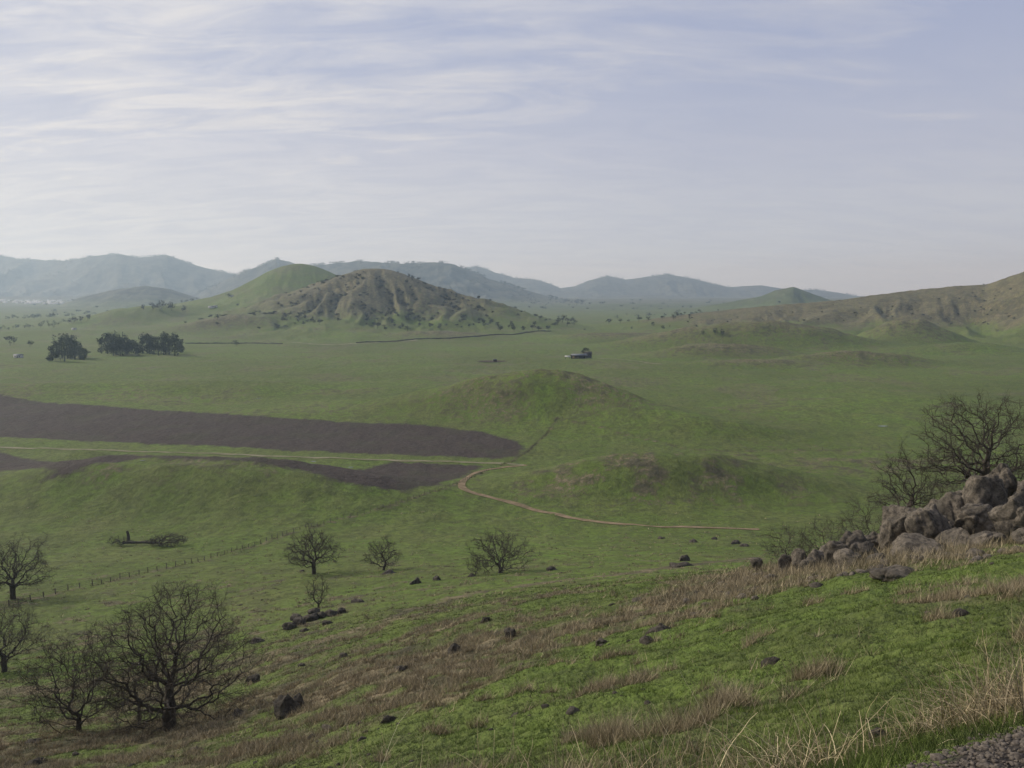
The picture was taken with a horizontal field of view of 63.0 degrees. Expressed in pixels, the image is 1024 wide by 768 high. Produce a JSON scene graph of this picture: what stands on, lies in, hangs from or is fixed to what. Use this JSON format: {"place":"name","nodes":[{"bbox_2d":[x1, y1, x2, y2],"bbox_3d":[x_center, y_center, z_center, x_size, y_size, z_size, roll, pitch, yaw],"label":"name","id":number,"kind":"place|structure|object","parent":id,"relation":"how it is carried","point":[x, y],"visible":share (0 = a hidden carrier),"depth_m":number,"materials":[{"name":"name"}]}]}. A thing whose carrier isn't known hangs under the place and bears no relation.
{"place":"outdoors","nodes":[
{"label":"outdoors","id":0,"kind":"place"},
{"bbox_2d":[0,447,523,465],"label":"farm track","id":1,"kind":"structure","parent":0,"point":[275,455],"depth_m":385.29,"materials":[{"name":"brown soil"}]},
{"bbox_2d":[286,340,415,344],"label":"country lane","id":2,"kind":"structure","parent":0,"point":[336,344],"depth_m":1229.23,"materials":[{"name":"grey asphalt"}]},
{"bbox_2d":[0,254,1023,767],"bbox_3d":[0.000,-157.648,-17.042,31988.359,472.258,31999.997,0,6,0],"label":"grassy valley terrain","id":3,"kind":"structure","parent":0,"point":[838,380],"depth_m":372.86,"materials":[{"name":"green plant"}]},
{"bbox_2d":[13,354,22,357],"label":"farmhouse","id":4,"kind":"object","parent":3,"relation":"on","point":[18,355],"visible":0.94,"depth_m":973.24,"materials":[{"name":"white paint"}]},
{"bbox_2d":[0,531,56,599],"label":"bare oak tree","id":5,"kind":"object","parent":3,"relation":"on","point":[13,585],"visible":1,"depth_m":159.41,"materials":[{"name":"brown plant"}]},
{"bbox_2d":[0,591,56,672],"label":"bare oak tree","id":6,"kind":"object","parent":3,"relation":"on","point":[4,658],"visible":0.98,"depth_m":96.73,"materials":[{"name":"brown plant"}]},
{"bbox_2d":[26,738,41,742],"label":"field rock","id":7,"kind":"object","parent":3,"relation":"on","point":[33,739],"visible":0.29,"depth_m":51.71,"materials":[{"name":"grey stone"}]},
{"bbox_2d":[24,757,46,764],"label":"field rock","id":8,"kind":"object","parent":3,"relation":"on","point":[39,761],"visible":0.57,"depth_m":39.80,"materials":[{"name":"grey stone"}]},
{"bbox_2d":[0,299,71,303],"bbox_3d":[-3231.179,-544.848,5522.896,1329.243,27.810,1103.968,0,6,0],"label":"distant town","id":9,"kind":"object","parent":3,"relation":"on","point":[36,301],"visible":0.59,"depth_m":5297.38,"materials":[{"name":"white paint"}]},
{"bbox_2d":[44,333,90,360],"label":"eucalyptus grove","id":10,"kind":"object","parent":3,"relation":"on","point":[71,350],"visible":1,"depth_m":959.76,"materials":[{"name":"green plant"}]},
{"bbox_2d":[3,614,137,733],"bbox_3d":[-28.469,19.056,53.542,7.943,8.012,8.214,-4,7,-31],"label":"bare oak tree","id":11,"kind":"object","parent":3,"relation":"on","point":[79,722],"visible":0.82,"depth_m":53.30,"materials":[{"name":"brown plant"}]},
{"bbox_2d":[96,330,136,355],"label":"eucalyptus grove","id":12,"kind":"object","parent":3,"relation":"on","point":[111,346],"visible":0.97,"depth_m":1025.80,"materials":[{"name":"green plant"}]},
{"bbox_2d":[107,658,164,723],"bbox_3d":[-26.157,21.859,58.670,4.267,4.961,4.784,4,7,34],"label":"bare oak tree","id":13,"kind":"object","parent":3,"relation":"on","point":[135,710],"visible":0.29,"depth_m":58.35,"materials":[{"name":"brown plant"}]},
{"bbox_2d":[105,532,187,546],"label":"fallen oak tree","id":14,"kind":"object","parent":3,"relation":"on","point":[156,542],"visible":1,"depth_m":234.65,"materials":[{"name":"brown wood"}]},
{"bbox_2d":[130,331,184,355],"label":"eucalyptus grove","id":15,"kind":"object","parent":3,"relation":"on","point":[167,343],"visible":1,"depth_m":1027.62,"materials":[{"name":"green plant"}]},
{"bbox_2d":[69,578,270,743],"bbox_3d":[-20.591,16.682,49.848,11.430,10.064,11.760,0,6,0],"label":"bare oak tree","id":16,"kind":"object","parent":3,"relation":"on","point":[168,711],"visible":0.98,"depth_m":49.51,"materials":[{"name":"brown plant"}]},
{"bbox_2d":[185,342,282,343],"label":"stone wall","id":17,"kind":"structure","parent":3,"relation":"on","point":[233,343],"depth_m":1251.71,"materials":[{"name":"grey stone"}]},
{"bbox_2d":[232,708,243,716],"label":"field rock","id":18,"kind":"object","parent":3,"relation":"on","point":[236,711],"visible":0.42,"depth_m":48.67,"materials":[{"name":"grey stone"}]},
{"bbox_2d":[246,673,259,682],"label":"field rock","id":19,"kind":"object","parent":3,"relation":"on","point":[253,678],"visible":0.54,"depth_m":65.54,"materials":[{"name":"grey stone"}]},
{"bbox_2d":[250,637,264,643],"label":"field rock","id":20,"kind":"object","parent":3,"relation":"on","point":[258,639],"visible":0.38,"depth_m":95.82,"materials":[{"name":"grey stone"}]},
{"bbox_2d":[8,426,550,605],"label":"wire fence","id":21,"kind":"object","parent":3,"relation":"on","point":[541,437],"visible":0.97,"depth_m":219.41,"materials":[{"name":"brown wood"}]},
{"bbox_2d":[273,694,300,719],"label":"field rock","id":22,"kind":"object","parent":3,"relation":"on","point":[283,705],"visible":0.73,"depth_m":41.61,"materials":[{"name":"grey stone"}]},
{"bbox_2d":[282,622,296,629],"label":"field rock","id":23,"kind":"object","parent":3,"relation":"on","point":[288,625],"visible":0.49,"depth_m":102.66,"materials":[{"name":"grey stone"}]},
{"bbox_2d":[34,421,555,599],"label":"fence line weeds","id":24,"kind":"object","parent":3,"relation":"on","point":[315,525],"visible":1,"depth_m":243.06,"materials":[{"name":"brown plant"}]},
{"bbox_2d":[290,613,301,620],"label":"field rock","id":25,"kind":"object","parent":3,"relation":"on","point":[292,616],"visible":0.36,"depth_m":110.92,"materials":[{"name":"grey stone"}]},
{"bbox_2d":[293,692,304,705],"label":"field rock","id":26,"kind":"object","parent":3,"relation":"on","point":[298,697],"visible":0.34,"depth_m":43.10,"materials":[{"name":"grey stone"}]},
{"bbox_2d":[292,617,306,624],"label":"field rock","id":27,"kind":"object","parent":3,"relation":"on","point":[298,620],"visible":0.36,"depth_m":104.95,"materials":[{"name":"grey stone"}]},
{"bbox_2d":[302,613,318,621],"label":"field rock","id":28,"kind":"object","parent":3,"relation":"on","point":[310,617],"visible":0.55,"depth_m":107.86,"materials":[{"name":"grey stone"}]},
{"bbox_2d":[308,608,319,613],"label":"field rock","id":29,"kind":"object","parent":3,"relation":"on","point":[313,610],"visible":0.51,"depth_m":115.98,"materials":[{"name":"grey stone"}]},
{"bbox_2d":[283,520,346,573],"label":"bare oak tree","id":30,"kind":"object","parent":3,"relation":"on","point":[311,560],"visible":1,"depth_m":172.48,"materials":[{"name":"brown plant"}]},
{"bbox_2d":[303,571,333,607],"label":"bare oak tree","id":31,"kind":"object","parent":3,"relation":"on","point":[321,596],"visible":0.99,"depth_m":122.91,"materials":[{"name":"brown plant"}]},
{"bbox_2d":[318,611,326,617],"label":"field rock","id":32,"kind":"object","parent":3,"relation":"on","point":[321,614],"visible":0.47,"depth_m":109.22,"materials":[{"name":"grey stone"}]},
{"bbox_2d":[322,620,332,624],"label":"field rock","id":33,"kind":"object","parent":3,"relation":"on","point":[324,622],"visible":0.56,"depth_m":99.26,"materials":[{"name":"grey stone"}]},
{"bbox_2d":[324,609,337,616],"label":"field rock","id":34,"kind":"object","parent":3,"relation":"on","point":[330,612],"visible":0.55,"depth_m":109.83,"materials":[{"name":"grey stone"}]},
{"bbox_2d":[337,607,346,613],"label":"field rock","id":35,"kind":"object","parent":3,"relation":"on","point":[340,610],"visible":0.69,"depth_m":110.57,"materials":[{"name":"grey stone"}]},
{"bbox_2d":[339,652,347,657],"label":"field rock","id":36,"kind":"object","parent":3,"relation":"on","point":[343,654],"visible":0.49,"depth_m":64.94,"materials":[{"name":"grey stone"}]},
{"bbox_2d":[351,598,363,602],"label":"field rock","id":37,"kind":"object","parent":3,"relation":"on","point":[354,600],"visible":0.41,"depth_m":120.91,"materials":[{"name":"grey stone"}]},
{"bbox_2d":[358,535,403,569],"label":"bare oak tree","id":38,"kind":"object","parent":3,"relation":"on","point":[383,558],"visible":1,"depth_m":173.75,"materials":[{"name":"brown plant"}]},
{"bbox_2d":[380,715,395,722],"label":"field rock","id":39,"kind":"object","parent":3,"relation":"on","point":[387,718],"visible":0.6,"depth_m":25.18,"materials":[{"name":"grey stone"}]},
{"bbox_2d":[382,569,396,573],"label":"field rock","id":40,"kind":"object","parent":3,"relation":"on","point":[388,571],"visible":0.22,"depth_m":166.64,"materials":[{"name":"grey stone"}]},
{"bbox_2d":[0,282,780,329],"bbox_3d":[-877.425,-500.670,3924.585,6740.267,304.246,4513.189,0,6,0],"label":"plain tree belts","id":41,"kind":"object","parent":3,"relation":"on","point":[65,315],"visible":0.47,"depth_m":2688.20,"materials":[{"name":"green plant"}]},
{"bbox_2d":[394,665,408,671],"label":"field rock","id":42,"kind":"object","parent":3,"relation":"on","point":[402,667],"visible":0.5,"depth_m":45.63,"materials":[{"name":"grey stone"}]},
{"bbox_2d":[409,577,421,584],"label":"field rock","id":43,"kind":"object","parent":3,"relation":"on","point":[417,580],"visible":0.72,"depth_m":142.28,"materials":[{"name":"grey stone"}]},
{"bbox_2d":[0,253,857,304],"bbox_3d":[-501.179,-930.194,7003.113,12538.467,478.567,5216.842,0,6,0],"label":"mountain forest","id":44,"kind":"object","parent":3,"relation":"on","point":[551,296],"visible":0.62,"depth_m":6346.68,"materials":[{"name":"green plant"}]},
{"bbox_2d":[433,575,440,580],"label":"field rock","id":45,"kind":"object","parent":3,"relation":"on","point":[436,577],"visible":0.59,"depth_m":144.92,"materials":[{"name":"grey stone"}]},
{"bbox_2d":[356,330,549,342],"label":"stone wall","id":46,"kind":"structure","parent":3,"relation":"on","point":[451,337],"depth_m":1323.54,"materials":[{"name":"grey stone"}]},
{"bbox_2d":[447,643,459,654],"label":"field rock","id":47,"kind":"object","parent":3,"relation":"on","point":[453,647],"visible":0.69,"depth_m":46.96,"materials":[{"name":"grey stone"}]},
{"bbox_2d":[465,556,487,574],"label":"bare shrub","id":48,"kind":"object","parent":3,"relation":"on","point":[476,566],"visible":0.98,"depth_m":150.18,"materials":[{"name":"brown plant"}]},
{"bbox_2d":[481,617,489,622],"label":"field rock","id":49,"kind":"object","parent":3,"relation":"on","point":[484,619],"visible":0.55,"depth_m":60.91,"materials":[{"name":"grey stone"}]},
{"bbox_2d":[481,360,505,361],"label":"bare earth pen","id":50,"kind":"object","parent":3,"relation":"on","point":[492,361],"visible":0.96,"depth_m":927.73,"materials":[{"name":"soil"}]},
{"bbox_2d":[466,527,540,574],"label":"bare oak tree","id":51,"kind":"object","parent":3,"relation":"on","point":[498,564],"visible":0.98,"depth_m":153.40,"materials":[{"name":"brown plant"}]},
{"bbox_2d":[1,534,1006,767],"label":"scattered stones","id":52,"kind":"object","parent":3,"relation":"on","point":[573,709],"visible":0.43,"depth_m":26.50,"materials":[{"name":"grey stone"}]},
{"bbox_2d":[3,270,1015,351],"bbox_3d":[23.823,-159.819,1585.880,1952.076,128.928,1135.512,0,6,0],"label":"hillside oak trees","id":53,"kind":"object","parent":3,"relation":"on","point":[380,312],"visible":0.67,"depth_m":1600.04,"materials":[{"name":"green plant"}]},
{"bbox_2d":[504,627,515,637],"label":"field rock","id":54,"kind":"object","parent":3,"relation":"on","point":[508,631],"visible":0.7,"depth_m":45.40,"materials":[{"name":"grey stone"}]},
{"bbox_2d":[0,494,1023,767],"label":"dry bunch grass","id":55,"kind":"structure","parent":3,"relation":"on","point":[722,694],"depth_m":36.83,"materials":[{"name":"beige plant"}]},
{"bbox_2d":[546,566,556,570],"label":"field rock","id":56,"kind":"object","parent":3,"relation":"on","point":[550,568],"visible":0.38,"depth_m":150.69,"materials":[{"name":"grey stone"}]},
{"bbox_2d":[570,354,586,358],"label":"open hay barn","id":57,"kind":"structure","parent":3,"relation":"on","point":[576,356],"depth_m":952.86,"materials":[{"name":"metal"}]},
{"bbox_2d":[583,352,591,357],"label":"cattle shed","id":58,"kind":"structure","parent":3,"relation":"on","point":[589,355],"depth_m":964.29,"materials":[{"name":"grey metal"}]},
{"bbox_2d":[595,637,607,645],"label":"field rock","id":59,"kind":"object","parent":3,"relation":"on","point":[600,640],"visible":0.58,"depth_m":33.37,"materials":[{"name":"grey stone"}]},
{"bbox_2d":[639,635,653,644],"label":"field rock","id":60,"kind":"object","parent":3,"relation":"on","point":[644,639],"visible":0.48,"depth_m":30.06,"materials":[{"name":"grey stone"}]},
{"bbox_2d":[280,624,1023,767],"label":"dry weed stalks","id":61,"kind":"object","parent":3,"relation":"on","point":[996,705],"visible":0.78,"depth_m":4.77,"materials":[{"name":"plant"}]},
{"bbox_2d":[645,623,670,634],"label":"field rock","id":62,"kind":"object","parent":3,"relation":"on","point":[659,627],"visible":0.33,"depth_m":31.78,"materials":[{"name":"grey stone"}]},
{"bbox_2d":[669,562,692,567],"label":"field rock","id":63,"kind":"object","parent":3,"relation":"on","point":[677,565],"visible":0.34,"depth_m":138.46,"materials":[{"name":"grey stone"}]},
{"bbox_2d":[679,555,689,560],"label":"field rock","id":64,"kind":"object","parent":3,"relation":"on","point":[684,558],"visible":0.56,"depth_m":160.13,"materials":[{"name":"grey stone"}]},
{"bbox_2d":[731,540,739,543],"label":"field rock","id":65,"kind":"object","parent":3,"relation":"on","point":[735,542],"visible":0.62,"depth_m":219.03,"materials":[{"name":"grey stone"}]},
{"bbox_2d":[740,543,748,546],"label":"field rock","id":66,"kind":"object","parent":3,"relation":"on","point":[744,545],"visible":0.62,"depth_m":213.55,"materials":[{"name":"grey stone"}]},
{"bbox_2d":[750,557,762,571],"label":"boulder","id":67,"kind":"object","parent":3,"relation":"on","point":[755,561],"visible":0.85,"depth_m":55.26,"materials":[{"name":"stone"}]},
{"bbox_2d":[761,656,779,666],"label":"field rock","id":68,"kind":"object","parent":3,"relation":"on","point":[773,660],"visible":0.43,"depth_m":16.93,"materials":[{"name":"grey stone"}]},
{"bbox_2d":[778,554,791,571],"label":"boulder","id":69,"kind":"object","parent":3,"relation":"on","point":[783,559],"visible":0.76,"depth_m":47.12,"materials":[{"name":"stone"}]},
{"bbox_2d":[754,522,819,559],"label":"bare shrub","id":70,"kind":"object","parent":3,"relation":"on","point":[774,552],"visible":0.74,"depth_m":76.37,"materials":[{"name":"brown plant"}]},
{"bbox_2d":[791,548,806,566],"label":"boulder","id":71,"kind":"object","parent":3,"relation":"on","point":[798,555],"visible":0.7,"depth_m":44.95,"materials":[{"name":"stone"}]},
{"bbox_2d":[799,556,816,568],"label":"boulder","id":72,"kind":"object","parent":3,"relation":"on","point":[809,559],"visible":0.41,"depth_m":43.15,"materials":[{"name":"stone"}]},
{"bbox_2d":[808,548,825,563],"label":"boulder","id":73,"kind":"object","parent":3,"relation":"on","point":[814,553],"visible":0.4,"depth_m":48.02,"materials":[{"name":"stone"}]},
{"bbox_2d":[793,509,844,555],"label":"bare shrub","id":74,"kind":"object","parent":3,"relation":"on","point":[820,536],"visible":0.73,"depth_m":74.09,"materials":[{"name":"brown plant"}]},
{"bbox_2d":[645,545,1020,618],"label":"outcrop stones","id":75,"kind":"object","parent":3,"relation":"on","point":[818,584],"visible":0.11,"depth_m":34.78,"materials":[{"name":"stone"}]},
{"bbox_2d":[823,540,847,566],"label":"boulder","id":76,"kind":"object","parent":3,"relation":"on","point":[830,548],"visible":0.59,"depth_m":40.90,"materials":[{"name":"stone"}]},
{"bbox_2d":[833,548,861,568],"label":"boulder","id":77,"kind":"object","parent":3,"relation":"on","point":[842,553],"visible":0.57,"depth_m":39.94,"materials":[{"name":"stone"}]},
{"bbox_2d":[839,530,873,556],"bbox_3d":[17.656,8.575,42.937,1.767,2.106,1.721,5,8,39],"label":"boulder","id":78,"kind":"object","parent":3,"relation":"on","point":[858,540],"visible":0.47,"depth_m":42.55,"materials":[{"name":"stone"}]},
{"bbox_2d":[827,495,887,538],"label":"bare shrub","id":79,"kind":"object","parent":3,"relation":"on","point":[852,524],"visible":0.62,"depth_m":67.98,"materials":[{"name":"plant"}]},
{"bbox_2d":[864,531,879,549],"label":"boulder","id":80,"kind":"object","parent":3,"relation":"on","point":[872,536],"visible":0.3,"depth_m":47.78,"materials":[{"name":"stone"}]},
{"bbox_2d":[865,553,885,562],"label":"boulder","id":81,"kind":"object","parent":3,"relation":"on","point":[880,555],"visible":0.16,"depth_m":37.98,"materials":[{"name":"stone"}]},
{"bbox_2d":[868,727,887,737],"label":"field rock","id":82,"kind":"object","parent":3,"relation":"on","point":[877,731],"visible":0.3,"depth_m":5.66,"materials":[{"name":"grey stone"}]},
{"bbox_2d":[866,564,914,581],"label":"boulder","id":83,"kind":"object","parent":3,"relation":"on","point":[890,573],"visible":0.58,"depth_m":30.49,"materials":[{"name":"stone"}]},
{"bbox_2d":[878,504,915,550],"bbox_3d":[21.954,8.277,47.325,2.202,2.883,2.191,4,7,31],"label":"boulder","id":84,"kind":"object","parent":3,"relation":"on","point":[893,522],"visible":0.41,"depth_m":46.82,"materials":[{"name":"stone"}]},
{"bbox_2d":[861,435,946,509],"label":"bare oak tree","id":85,"kind":"object","parent":3,"relation":"on","point":[912,498],"visible":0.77,"depth_m":65.36,"materials":[{"name":"brown plant"}]},
{"bbox_2d":[890,533,943,556],"bbox_3d":[19.749,8.129,40.791,2.507,1.065,2.394,-11,20,-17],"label":"boulder","id":86,"kind":"object","parent":3,"relation":"on","point":[909,540],"visible":0.59,"depth_m":40.69,"materials":[{"name":"stone"}]},
{"bbox_2d":[904,503,951,539],"bbox_3d":[22.070,7.751,44.383,2.396,2.655,2.269,-7,0,-13],"label":"boulder","id":87,"kind":"object","parent":3,"relation":"on","point":[931,522],"visible":0.59,"depth_m":43.80,"materials":[{"name":"stone"}]},
{"bbox_2d":[910,474,963,506],"bbox_3d":[32.877,9.509,63.490,5.643,5.916,5.294,0,6,0],"label":"bare shrub","id":88,"kind":"object","parent":3,"relation":"on","point":[942,491],"visible":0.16,"depth_m":63.59,"materials":[{"name":"brown plant"}]},
{"bbox_2d":[925,491,963,522],"bbox_3d":[25.356,7.704,48.997,2.405,3.216,2.785,2,12,-8],"label":"boulder","id":89,"kind":"object","parent":3,"relation":"on","point":[949,505],"visible":0.39,"depth_m":48.21,"materials":[{"name":"stone"}]},
{"bbox_2d":[943,515,954,527],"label":"boulder","id":90,"kind":"object","parent":3,"relation":"on","point":[951,523],"visible":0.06,"depth_m":46.41,"materials":[{"name":"stone"}]},
{"bbox_2d":[935,527,969,546],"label":"boulder","id":91,"kind":"object","parent":3,"relation":"on","point":[952,534],"visible":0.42,"depth_m":41.97,"materials":[{"name":"stone"}]},
{"bbox_2d":[883,726,1023,767],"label":"roadside gravel","id":92,"kind":"structure","parent":3,"relation":"on","point":[983,761],"depth_m":3.41,"materials":[{"name":"grey gravel"}]},
{"bbox_2d":[896,388,1023,494],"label":"bare oak tree","id":93,"kind":"object","parent":3,"relation":"on","point":[985,465],"visible":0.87,"depth_m":58.63,"materials":[{"name":"brown plant"}]},
{"bbox_2d":[954,503,995,534],"bbox_3d":[24.941,7.519,44.995,2.261,2.399,1.921,1,6,8],"label":"boulder","id":94,"kind":"object","parent":3,"relation":"on","point":[973,518],"visible":0.66,"depth_m":44.28,"materials":[{"name":"stone"}]},
{"bbox_2d":[964,548,986,556],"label":"boulder","id":95,"kind":"object","parent":3,"relation":"on","point":[973,551],"visible":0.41,"depth_m":35.77,"materials":[{"name":"stone"}]},
{"bbox_2d":[961,474,1007,507],"bbox_3d":[27.006,6.601,47.822,2.346,3.041,2.443,0,6,-9],"label":"boulder","id":96,"kind":"object","parent":3,"relation":"on","point":[991,490],"visible":0.59,"depth_m":46.99,"materials":[{"name":"stone"}]},
{"bbox_2d":[967,531,1006,546],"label":"boulder","id":97,"kind":"object","parent":3,"relation":"on","point":[989,535],"visible":0.47,"depth_m":38.76,"materials":[{"name":"stone"}]},
{"bbox_2d":[989,462,1017,497],"bbox_3d":[29.199,5.684,49.891,1.624,2.044,1.506,-3,10,25],"label":"boulder","id":98,"kind":"object","parent":3,"relation":"on","point":[1005,474],"visible":0.63,"depth_m":49.28,"materials":[{"name":"stone"}]},
{"bbox_2d":[988,488,1023,538],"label":"boulder","id":99,"kind":"object","parent":3,"relation":"on","point":[1009,514],"visible":0.75,"depth_m":39.42,"materials":[{"name":"stone"}]},
{"bbox_2d":[1008,480,1023,500],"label":"boulder","id":100,"kind":"object","parent":3,"relation":"on","point":[1020,485],"visible":0.09,"depth_m":50.71,"materials":[{"name":"stone"}]},
{"bbox_2d":[1010,527,1023,544],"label":"boulder","id":101,"kind":"object","parent":3,"relation":"on","point":[1016,537],"visible":0.9,"depth_m":36.92,"materials":[{"name":"stone"}]},
{"bbox_2d":[0,0,1023,295],"label":"sky","id":102,"kind":"structure","parent":0,"point":[856,147],"materials":[{"name":"blue"}]},
{"bbox_2d":[458,465,758,529],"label":"dirt road","id":103,"kind":"structure","parent":0,"point":[461,485],"depth_m":288.40,"materials":[{"name":"brown soil"}]}
]}

